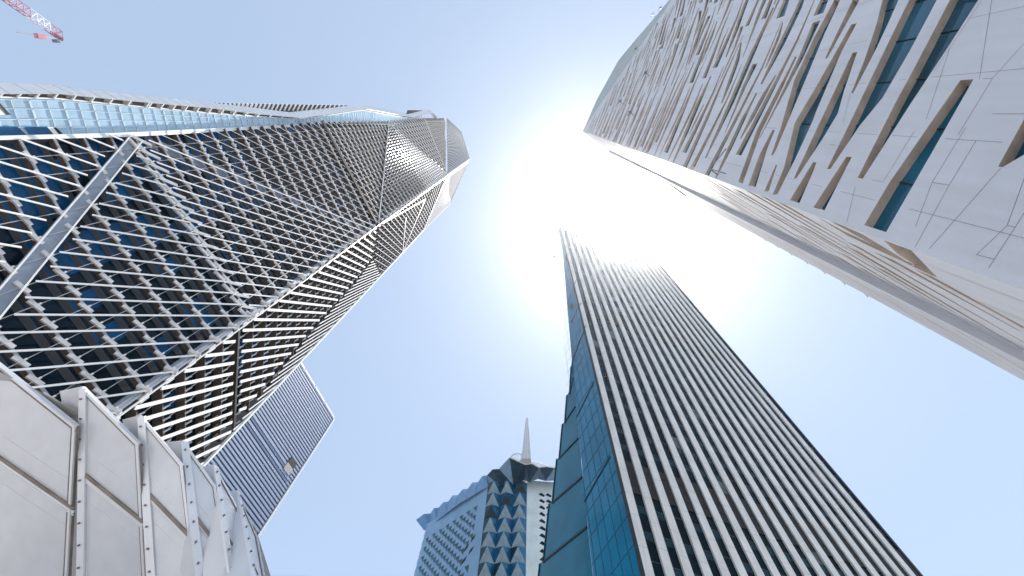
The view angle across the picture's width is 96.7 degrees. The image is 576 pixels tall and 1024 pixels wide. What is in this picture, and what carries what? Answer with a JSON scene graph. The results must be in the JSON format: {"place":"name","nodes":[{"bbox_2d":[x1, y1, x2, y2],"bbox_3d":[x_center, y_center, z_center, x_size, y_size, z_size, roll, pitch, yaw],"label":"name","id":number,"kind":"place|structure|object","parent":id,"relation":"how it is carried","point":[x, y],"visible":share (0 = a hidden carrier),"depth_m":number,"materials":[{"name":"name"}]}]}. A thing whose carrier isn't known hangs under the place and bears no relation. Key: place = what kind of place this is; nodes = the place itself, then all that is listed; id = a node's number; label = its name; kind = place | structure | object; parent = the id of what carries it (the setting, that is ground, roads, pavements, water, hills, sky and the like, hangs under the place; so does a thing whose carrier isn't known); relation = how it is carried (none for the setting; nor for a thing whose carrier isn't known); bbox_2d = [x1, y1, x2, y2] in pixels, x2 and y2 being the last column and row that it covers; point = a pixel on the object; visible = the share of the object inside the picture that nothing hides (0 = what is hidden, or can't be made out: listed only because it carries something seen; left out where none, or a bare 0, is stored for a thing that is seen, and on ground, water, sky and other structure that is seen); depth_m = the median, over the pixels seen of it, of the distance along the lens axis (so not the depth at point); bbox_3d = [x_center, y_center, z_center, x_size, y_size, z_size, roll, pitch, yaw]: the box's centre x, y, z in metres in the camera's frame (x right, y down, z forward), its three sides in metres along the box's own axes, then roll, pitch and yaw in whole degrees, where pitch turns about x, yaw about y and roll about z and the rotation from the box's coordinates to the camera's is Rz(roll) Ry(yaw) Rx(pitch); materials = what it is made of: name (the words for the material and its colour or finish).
{"place":"outdoors","nodes":[
{"label":"outdoors","id":0,"kind":"place"},
{"bbox_2d":[0,362,270,575],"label":"podium","id":1,"kind":"object","parent":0,"point":[91,484],"visible":1,"depth_m":14.10,"materials":[{"name":"metal"}]},
{"bbox_2d":[0,83,469,466],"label":"faceted tower","id":2,"kind":"structure","parent":0,"point":[141,237],"depth_m":71.64,"materials":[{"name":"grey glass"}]},
{"bbox_2d":[0,104,10,114],"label":"open window","id":3,"kind":"structure","parent":2,"relation":"in","point":[6,112],"depth_m":52.34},
{"bbox_2d":[0,126,26,135],"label":"open window","id":4,"kind":"structure","parent":2,"relation":"in","point":[4,130],"depth_m":52.88,"materials":[{"name":"blue glass"}]},
{"bbox_2d":[25,127,51,134],"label":"open window","id":5,"kind":"structure","parent":2,"relation":"in","point":[32,130],"depth_m":55.88,"materials":[{"name":"blue glass"}]},
{"bbox_2d":[48,127,57,133],"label":"open window","id":6,"kind":"structure","parent":2,"relation":"in","point":[52,129],"depth_m":57.62,"materials":[{"name":"white paint"}]},
{"bbox_2d":[414,418,554,575],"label":"pyramid tower","id":7,"kind":"structure","parent":0,"point":[492,522],"depth_m":151.84,"materials":[{"name":"blue glass"}]},
{"bbox_2d":[0,0,1023,575],"label":"sky","id":8,"kind":"structure","parent":0,"point":[432,380],"materials":[{"name":"blue"}]},
{"bbox_2d":[538,227,922,575],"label":"striped tower","id":9,"kind":"structure","parent":0,"point":[699,454],"depth_m":77.52,"materials":[{"name":"metal"}]},
{"bbox_2d":[583,0,1023,379],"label":"stone building","id":10,"kind":"structure","parent":0,"point":[873,149],"depth_m":18.32,"materials":[{"name":"white stone"}]},
{"bbox_2d":[596,83,617,135],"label":"window","id":11,"kind":"structure","parent":10,"relation":"in","point":[617,83],"depth_m":80.86,"materials":[{"name":"glass"}]},
{"bbox_2d":[604,96,621,137],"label":"window","id":12,"kind":"structure","parent":10,"relation":"in","point":[621,96],"depth_m":68.53,"materials":[{"name":"glass"}]},
{"bbox_2d":[613,73,628,112],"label":"window","id":13,"kind":"structure","parent":10,"relation":"in","point":[628,73],"depth_m":76.97,"materials":[{"name":"glass"}]},
{"bbox_2d":[615,77,636,129],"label":"window","id":14,"kind":"structure","parent":10,"relation":"in","point":[636,77],"depth_m":64.95,"materials":[{"name":"glass"}]},
{"bbox_2d":[615,73,642,142],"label":"window","id":15,"kind":"structure","parent":10,"relation":"in","point":[642,73],"depth_m":60.68,"materials":[{"name":"glass"}]},
{"bbox_2d":[622,66,638,108],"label":"window","id":16,"kind":"structure","parent":10,"relation":"in","point":[638,66],"depth_m":71.15,"materials":[{"name":"glass"}]},
{"bbox_2d":[622,62,650,130],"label":"window","id":17,"kind":"structure","parent":10,"relation":"in","point":[650,62],"depth_m":61.79,"materials":[{"name":"glass"}]},
{"bbox_2d":[627,69,659,146],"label":"window","id":18,"kind":"structure","parent":10,"relation":"in","point":[634,131],"depth_m":52.32,"materials":[{"name":"glass"}]},
{"bbox_2d":[632,78,662,148],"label":"window","id":19,"kind":"structure","parent":10,"relation":"in","point":[639,134],"depth_m":49.13,"materials":[{"name":"glass"}]},
{"bbox_2d":[639,50,656,94],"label":"window","id":20,"kind":"structure","parent":10,"relation":"in","point":[656,50],"depth_m":65.53,"materials":[{"name":"glass"}]},
{"bbox_2d":[636,92,661,148],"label":"window","id":21,"kind":"structure","parent":10,"relation":"in","point":[661,92],"depth_m":46.76,"materials":[{"name":"glass"}]},
{"bbox_2d":[642,94,668,151],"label":"window","id":22,"kind":"structure","parent":10,"relation":"in","point":[646,144],"depth_m":43.88,"materials":[{"name":"glass"}]},
{"bbox_2d":[640,63,675,146],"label":"window","id":23,"kind":"structure","parent":10,"relation":"in","point":[651,122],"depth_m":46.88,"materials":[{"name":"glass"}]},
{"bbox_2d":[656,14,666,48],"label":"window","id":24,"kind":"structure","parent":10,"relation":"in","point":[666,14],"depth_m":75.92,"materials":[{"name":"glass"}]},
{"bbox_2d":[659,9,670,44],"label":"window","id":25,"kind":"structure","parent":10,"relation":"in","point":[661,40],"depth_m":72.71,"materials":[{"name":"glass"}]},
{"bbox_2d":[645,54,687,152],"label":"window","id":26,"kind":"structure","parent":10,"relation":"in","point":[662,115],"depth_m":43.92,"materials":[{"name":"glass"}]},
{"bbox_2d":[650,69,686,148],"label":"window","id":27,"kind":"structure","parent":10,"relation":"in","point":[686,69],"depth_m":43.75,"materials":[{"name":"glass"}]},
{"bbox_2d":[663,18,675,51],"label":"window","id":28,"kind":"structure","parent":10,"relation":"in","point":[674,19],"depth_m":67.30,"materials":[{"name":"glass"}]},
{"bbox_2d":[655,72,686,141],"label":"window","id":29,"kind":"structure","parent":10,"relation":"in","point":[662,127],"depth_m":42.12,"materials":[{"name":"glass"}]},
{"bbox_2d":[663,29,683,85],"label":"window","id":30,"kind":"structure","parent":10,"relation":"in","point":[683,29],"depth_m":55.17,"materials":[{"name":"glass"}]},
{"bbox_2d":[654,63,693,155],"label":"window","id":31,"kind":"structure","parent":10,"relation":"in","point":[682,88],"depth_m":41.90,"materials":[{"name":"glass"}]},
{"bbox_2d":[658,86,690,157],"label":"window","id":32,"kind":"structure","parent":10,"relation":"in","point":[690,86],"depth_m":39.03,"materials":[{"name":"glass"}]},
{"bbox_2d":[679,0,684,16],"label":"window","id":33,"kind":"structure","parent":10,"relation":"in","point":[681,13],"depth_m":69.12,"materials":[{"name":"glass"}]},
{"bbox_2d":[667,84,702,160],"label":"window","id":34,"kind":"structure","parent":10,"relation":"in","point":[693,106],"depth_m":36.36,"materials":[{"name":"glass"}]},
{"bbox_2d":[671,7,699,85],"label":"window","id":35,"kind":"structure","parent":10,"relation":"in","point":[690,30],"depth_m":52.80,"materials":[{"name":"glass"}]},
{"bbox_2d":[664,57,706,152],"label":"window","id":36,"kind":"structure","parent":10,"relation":"in","point":[666,150],"depth_m":38.35,"materials":[{"name":"glass"}]},
{"bbox_2d":[672,76,710,162],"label":"window","id":37,"kind":"structure","parent":10,"relation":"in","point":[702,94],"depth_m":35.70,"materials":[{"name":"glass"}]},
{"bbox_2d":[688,7,708,64],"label":"window","id":38,"kind":"structure","parent":10,"relation":"in","point":[699,31],"depth_m":49.93,"materials":[{"name":"glass"}]},
{"bbox_2d":[691,0,708,44],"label":"window","id":39,"kind":"structure","parent":10,"relation":"in","point":[706,2],"depth_m":53.64,"materials":[{"name":"glass"}]},
{"bbox_2d":[689,21,714,82],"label":"window","id":40,"kind":"structure","parent":10,"relation":"in","point":[698,63],"depth_m":43.29,"materials":[{"name":"glass"}]},
{"bbox_2d":[682,66,723,152],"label":"window","id":41,"kind":"structure","parent":10,"relation":"in","point":[686,147],"depth_m":33.68,"materials":[{"name":"glass"}]},
{"bbox_2d":[695,6,715,55],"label":"window","id":42,"kind":"structure","parent":10,"relation":"in","point":[699,49],"depth_m":46.73,"materials":[{"name":"glass"}]},
{"bbox_2d":[683,36,742,167],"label":"window","id":43,"kind":"structure","parent":10,"relation":"in","point":[690,154],"depth_m":32.51,"materials":[{"name":"glass"}]},
{"bbox_2d":[690,67,740,168],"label":"window","id":44,"kind":"structure","parent":10,"relation":"in","point":[699,153],"depth_m":30.46,"materials":[{"name":"glass"}]},
{"bbox_2d":[702,4,732,78],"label":"window","id":45,"kind":"structure","parent":10,"relation":"in","point":[710,61],"depth_m":40.53,"materials":[{"name":"glass"}]},
{"bbox_2d":[709,0,731,50],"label":"window","id":46,"kind":"structure","parent":10,"relation":"in","point":[729,2],"depth_m":44.45,"materials":[{"name":"glass"}]},
{"bbox_2d":[713,0,742,67],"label":"window","id":47,"kind":"structure","parent":10,"relation":"in","point":[718,59],"depth_m":39.00,"materials":[{"name":"glass"}]},
{"bbox_2d":[687,166,768,218],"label":"window","id":48,"kind":"structure","parent":10,"relation":"in","point":[692,167],"depth_m":29.14,"materials":[{"name":"glass"}]},
{"bbox_2d":[715,26,742,90],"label":"window","id":49,"kind":"structure","parent":10,"relation":"in","point":[741,28],"depth_m":36.10,"materials":[{"name":"glass"}]},
{"bbox_2d":[721,42,741,102],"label":"window","id":50,"kind":"structure","parent":10,"relation":"in","point":[738,54],"depth_m":33.28,"materials":[{"name":"glass"}]},
{"bbox_2d":[715,93,756,177],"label":"window","id":51,"kind":"structure","parent":10,"relation":"in","point":[742,120],"depth_m":26.75,"materials":[{"name":"glass"}]},
{"bbox_2d":[726,0,747,56],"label":"window","id":52,"kind":"structure","parent":10,"relation":"in","point":[746,1],"depth_m":38.97,"materials":[{"name":"glass"}]},
{"bbox_2d":[695,172,779,223],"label":"window","id":53,"kind":"structure","parent":10,"relation":"in","point":[695,172],"depth_m":27.37,"materials":[{"name":"glass"}]},
{"bbox_2d":[705,8,773,157],"bbox_3d":[15.637,-14.207,30.830,0.200,9.162,11.714,32,-71,-9],"label":"window","id":54,"kind":"structure","parent":10,"relation":"in","point":[751,55],"depth_m":30.99,"materials":[{"name":"glass"}]},
{"bbox_2d":[724,63,757,133],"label":"window","id":55,"kind":"structure","parent":10,"relation":"in","point":[753,66],"depth_m":29.80,"materials":[{"name":"glass"}]},
{"bbox_2d":[705,21,781,174],"bbox_3d":[14.786,-12.110,28.417,0.200,7.591,10.981,32,-71,-9],"label":"window","id":56,"kind":"structure","parent":10,"relation":"in","point":[717,154],"depth_m":27.95,"materials":[{"name":"glass"}]},
{"bbox_2d":[745,0,758,26],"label":"window","id":57,"kind":"structure","parent":10,"relation":"in","point":[751,15],"depth_m":37.00,"materials":[{"name":"glass"}]},
{"bbox_2d":[742,0,765,57],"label":"window","id":58,"kind":"structure","parent":10,"relation":"in","point":[763,2],"depth_m":35.22,"materials":[{"name":"glass"}]},
{"bbox_2d":[738,57,795,183],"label":"window","id":59,"kind":"structure","parent":10,"relation":"in","point":[757,134],"depth_m":24.54,"materials":[{"name":"glass"}]},
{"bbox_2d":[761,0,772,19],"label":"window","id":60,"kind":"structure","parent":10,"relation":"in","point":[766,11],"depth_m":34.38,"materials":[{"name":"glass"}]},
{"bbox_2d":[736,0,814,154],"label":"window","id":61,"kind":"structure","parent":10,"relation":"in","point":[751,129],"depth_m":25.68,"materials":[{"name":"glass"}]},
{"bbox_2d":[761,0,803,83],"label":"window","id":62,"kind":"structure","parent":10,"relation":"in","point":[798,8],"depth_m":28.54,"materials":[{"name":"glass"}]},
{"bbox_2d":[776,0,788,18],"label":"window","id":63,"kind":"structure","parent":10,"relation":"in","point":[784,5],"depth_m":31.56,"materials":[{"name":"glass"}]},
{"bbox_2d":[759,21,819,138],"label":"window","id":64,"kind":"structure","parent":10,"relation":"in","point":[814,26],"depth_m":24.89,"materials":[{"name":"glass"}]},
{"bbox_2d":[735,189,849,255],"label":"window","id":65,"kind":"structure","parent":10,"relation":"in","point":[735,189],"depth_m":22.33,"materials":[{"name":"stone"}]},
{"bbox_2d":[736,192,859,265],"bbox_3d":[14.010,-3.252,22.645,4.188,6.064,0.300,32,-71,-9],"label":"window","id":66,"kind":"structure","parent":10,"relation":"in","point":[736,192],"depth_m":23.05,"materials":[{"name":"stone"}]},
{"bbox_2d":[761,191,848,245],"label":"window","id":67,"kind":"structure","parent":10,"relation":"in","point":[765,191],"depth_m":19.52,"materials":[{"name":"stone"}]},
{"bbox_2d":[771,0,839,155],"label":"window","id":68,"kind":"structure","parent":10,"relation":"in","point":[800,78],"depth_m":24.04,"materials":[{"name":"glass"}]},
{"bbox_2d":[747,185,875,265],"bbox_3d":[12.883,-2.914,19.898,3.806,5.380,0.300,32,-71,-9],"label":"window","id":69,"kind":"structure","parent":10,"relation":"in","point":[749,185],"depth_m":20.36,"materials":[{"name":"stone"}]},
{"bbox_2d":[773,23,856,194],"bbox_3d":[13.924,-8.203,20.685,0.340,5.622,8.728,32,-71,-9],"label":"window","id":70,"kind":"structure","parent":10,"relation":"in","point":[804,120],"depth_m":21.36,"materials":[{"name":"glass"}]},
{"bbox_2d":[813,0,827,15],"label":"window","id":71,"kind":"structure","parent":10,"relation":"in","point":[822,4],"depth_m":26.31,"materials":[{"name":"glass"}]},
{"bbox_2d":[794,52,856,178],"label":"window","id":72,"kind":"structure","parent":10,"relation":"in","point":[832,109],"depth_m":19.70,"materials":[{"name":"glass"}]},
{"bbox_2d":[851,0,897,92],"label":"window","id":73,"kind":"structure","parent":10,"relation":"in","point":[887,8],"depth_m":19.91,"materials":[{"name":"glass"}]},
{"bbox_2d":[818,209,933,275],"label":"window","id":74,"kind":"structure","parent":10,"relation":"in","point":[876,245],"depth_m":14.71,"materials":[{"name":"stone"}]},
{"bbox_2d":[827,0,935,168],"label":"window","id":75,"kind":"structure","parent":10,"relation":"in","point":[916,12],"depth_m":18.03,"materials":[{"name":"glass"}]},
{"bbox_2d":[798,224,969,324],"bbox_3d":[14.969,-0.901,18.648,4.238,5.844,0.300,32,-71,-9],"label":"window","id":76,"kind":"structure","parent":10,"relation":"in","point":[798,224],"depth_m":18.97,"materials":[{"name":"stone"}]},
{"bbox_2d":[858,0,977,178],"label":"window","id":77,"kind":"structure","parent":10,"relation":"in","point":[956,12],"depth_m":16.16,"materials":[{"name":"glass"}]},
{"bbox_2d":[864,79,972,231],"bbox_3d":[12.598,-3.954,13.785,0.340,2.516,5.073,32,-71,-9],"label":"window","id":78,"kind":"structure","parent":10,"relation":"in","point":[894,195],"depth_m":14.21,"materials":[{"name":"glass"}]},
{"bbox_2d":[844,245,1023,349],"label":"window","id":79,"kind":"structure","parent":10,"relation":"in","point":[858,252],"depth_m":16.54,"materials":[{"name":"stone"}]},
{"bbox_2d":[848,242,1023,342],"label":"window","id":80,"kind":"structure","parent":10,"relation":"in","point":[848,242],"depth_m":15.62,"materials":[{"name":"glass"}]},
{"bbox_2d":[877,253,1019,330],"bbox_3d":[13.434,-0.125,14.146,2.173,3.759,0.300,32,-71,-9],"label":"window","id":81,"kind":"structure","parent":10,"relation":"in","point":[891,260],"depth_m":14.38,"materials":[{"name":"glass"}]},
{"bbox_2d":[917,270,1023,328],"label":"window","id":82,"kind":"structure","parent":10,"relation":"in","point":[929,276],"depth_m":13.11,"materials":[{"name":"glass"}]},
{"label":"ground","id":83,"kind":"structure","parent":0,"visible":0},
{"bbox_2d":[2,0,63,42],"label":"tower crane","id":84,"kind":"object","parent":83,"relation":"on","point":[43,36],"visible":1,"depth_m":62.77,"materials":[{"name":"metal"}]},
{"bbox_2d":[206,281,334,536],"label":"louvred tower","id":85,"kind":"structure","parent":83,"relation":"on","point":[261,458],"depth_m":144.45,"materials":[{"name":"metal"}]},
{"bbox_2d":[283,462,292,475],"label":"open window","id":86,"kind":"structure","parent":85,"relation":"in","point":[287,468],"depth_m":146.73,"materials":[{"name":"glass"}]},
{"bbox_2d":[288,457,296,468],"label":"open window","id":87,"kind":"structure","parent":85,"relation":"in","point":[292,462],"depth_m":149.44,"materials":[{"name":"grey glass"}]}
]}

